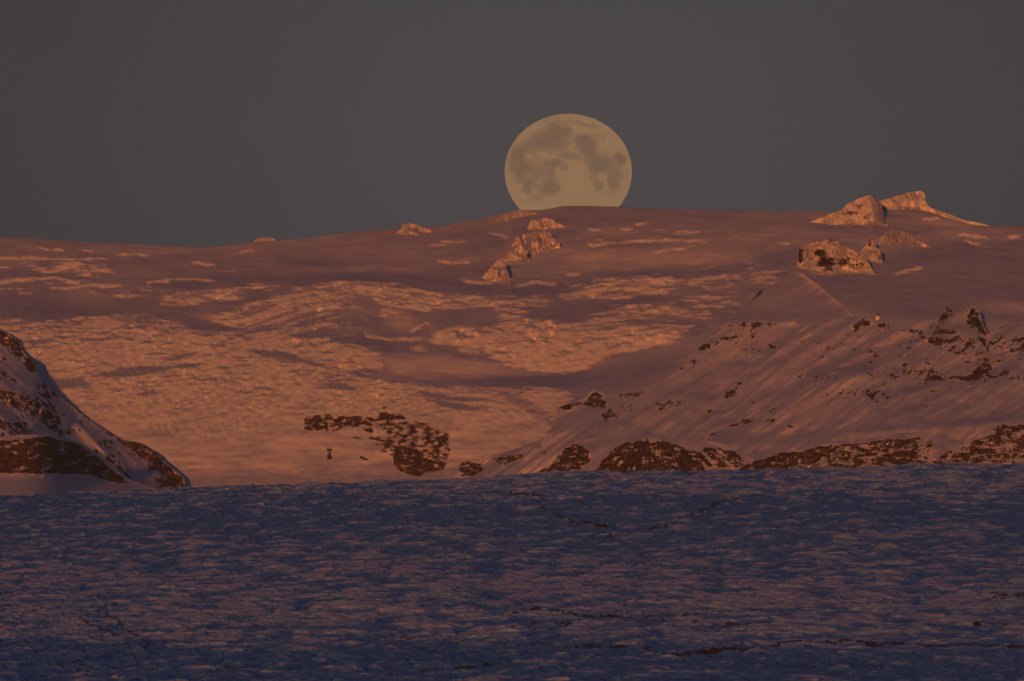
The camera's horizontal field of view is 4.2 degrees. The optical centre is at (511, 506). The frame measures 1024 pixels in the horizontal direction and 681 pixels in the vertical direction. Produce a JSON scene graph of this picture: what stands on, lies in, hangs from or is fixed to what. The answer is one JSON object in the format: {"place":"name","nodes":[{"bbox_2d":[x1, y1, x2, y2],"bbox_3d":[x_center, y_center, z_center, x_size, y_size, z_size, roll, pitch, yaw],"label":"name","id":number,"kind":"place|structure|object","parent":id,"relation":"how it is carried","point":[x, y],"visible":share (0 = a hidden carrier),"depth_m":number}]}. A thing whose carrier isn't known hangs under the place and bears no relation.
{"place":"outdoors","nodes":[
{"label":"outdoors","id":0,"kind":"place"},
{"bbox_2d":[0,434,157,495],"bbox_3d":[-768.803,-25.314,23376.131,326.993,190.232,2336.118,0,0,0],"label":"foothill","id":1,"kind":"structure","parent":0,"point":[41,464],"depth_m":23087.58},
{"bbox_2d":[0,330,184,488],"bbox_3d":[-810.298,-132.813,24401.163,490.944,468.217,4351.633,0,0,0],"label":"mountain","id":2,"kind":"structure","parent":0,"point":[31,402],"depth_m":24953.99},
{"bbox_2d":[0,462,1023,680],"bbox_3d":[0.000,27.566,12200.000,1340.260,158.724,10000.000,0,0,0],"label":"glacier","id":3,"kind":"object","parent":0,"point":[909,572],"visible":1,"depth_m":11389.48},
{"bbox_2d":[0,206,1023,487],"bbox_3d":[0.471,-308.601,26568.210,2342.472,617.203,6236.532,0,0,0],"label":"terrain","id":4,"kind":"structure","parent":0,"point":[370,356],"depth_m":26366.50},
{"bbox_2d":[253,237,274,241],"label":"snow crest","id":5,"kind":"object","parent":4,"relation":"on","point":[263,239],"visible":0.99,"depth_m":28047.48},
{"bbox_2d":[397,223,431,234],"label":"rock outcrop","id":6,"kind":"object","parent":4,"relation":"on","point":[410,228],"visible":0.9,"depth_m":27957.04},
{"bbox_2d":[482,259,514,283],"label":"rock outcrop","id":7,"kind":"object","parent":4,"relation":"on","point":[497,272],"visible":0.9,"depth_m":27122.26},
{"bbox_2d":[488,210,536,223],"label":"snow crest","id":8,"kind":"object","parent":4,"relation":"on","point":[512,214],"visible":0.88,"depth_m":28478.53},
{"bbox_2d":[500,230,559,264],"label":"rock outcrop","id":9,"kind":"object","parent":4,"relation":"on","point":[524,248],"visible":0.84,"depth_m":27598.88},
{"bbox_2d":[527,217,563,230],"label":"rock outcrop","id":10,"kind":"object","parent":4,"relation":"on","point":[546,223],"visible":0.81,"depth_m":28102.87},
{"bbox_2d":[797,239,874,274],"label":"rock outcrop","id":11,"kind":"object","parent":4,"relation":"on","point":[829,257],"visible":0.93,"depth_m":27347.79},
{"bbox_2d":[811,195,887,229],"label":"rocky peak","id":12,"kind":"structure","parent":4,"relation":"on","point":[867,210],"depth_m":28333.76},
{"bbox_2d":[860,239,885,264],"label":"rock outcrop","id":13,"kind":"object","parent":4,"relation":"on","point":[870,251],"visible":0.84,"depth_m":27668.18},
{"bbox_2d":[878,228,930,247],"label":"rock outcrop","id":14,"kind":"object","parent":4,"relation":"on","point":[894,236],"visible":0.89,"depth_m":28116.19},
{"bbox_2d":[880,191,989,225],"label":"rocky peak","id":15,"kind":"structure","parent":4,"relation":"on","point":[916,200],"depth_m":28772.26},
{"bbox_2d":[0,0,1023,246],"label":"sky","id":16,"kind":"structure","parent":0,"point":[189,123]},
{"bbox_2d":[505,114,631,209],"bbox_3d":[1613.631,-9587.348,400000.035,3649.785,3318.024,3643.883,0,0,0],"label":"moon","id":17,"kind":"object","parent":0,"point":[555,161],"visible":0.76,"depth_m":398630.31},
{"bbox_2d":[591,437,755,471],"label":"foothill","id":18,"kind":"structure","parent":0,"point":[688,454],"depth_m":23746.45},
{"bbox_2d":[451,270,1023,478],"bbox_3d":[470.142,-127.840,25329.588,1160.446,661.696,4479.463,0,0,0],"label":"hillside","id":19,"kind":"structure","parent":0,"point":[794,360],"depth_m":25025.38},
{"bbox_2d":[734,432,963,469],"bbox_3d":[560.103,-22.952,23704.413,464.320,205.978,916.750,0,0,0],"label":"foothill","id":20,"kind":"structure","parent":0,"point":[897,449],"depth_m":23665.81},
{"bbox_2d":[929,423,1023,464],"bbox_3d":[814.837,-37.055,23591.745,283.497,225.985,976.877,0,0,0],"label":"foothill","id":21,"kind":"structure","parent":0,"point":[1003,444],"depth_m":23560.36}
]}

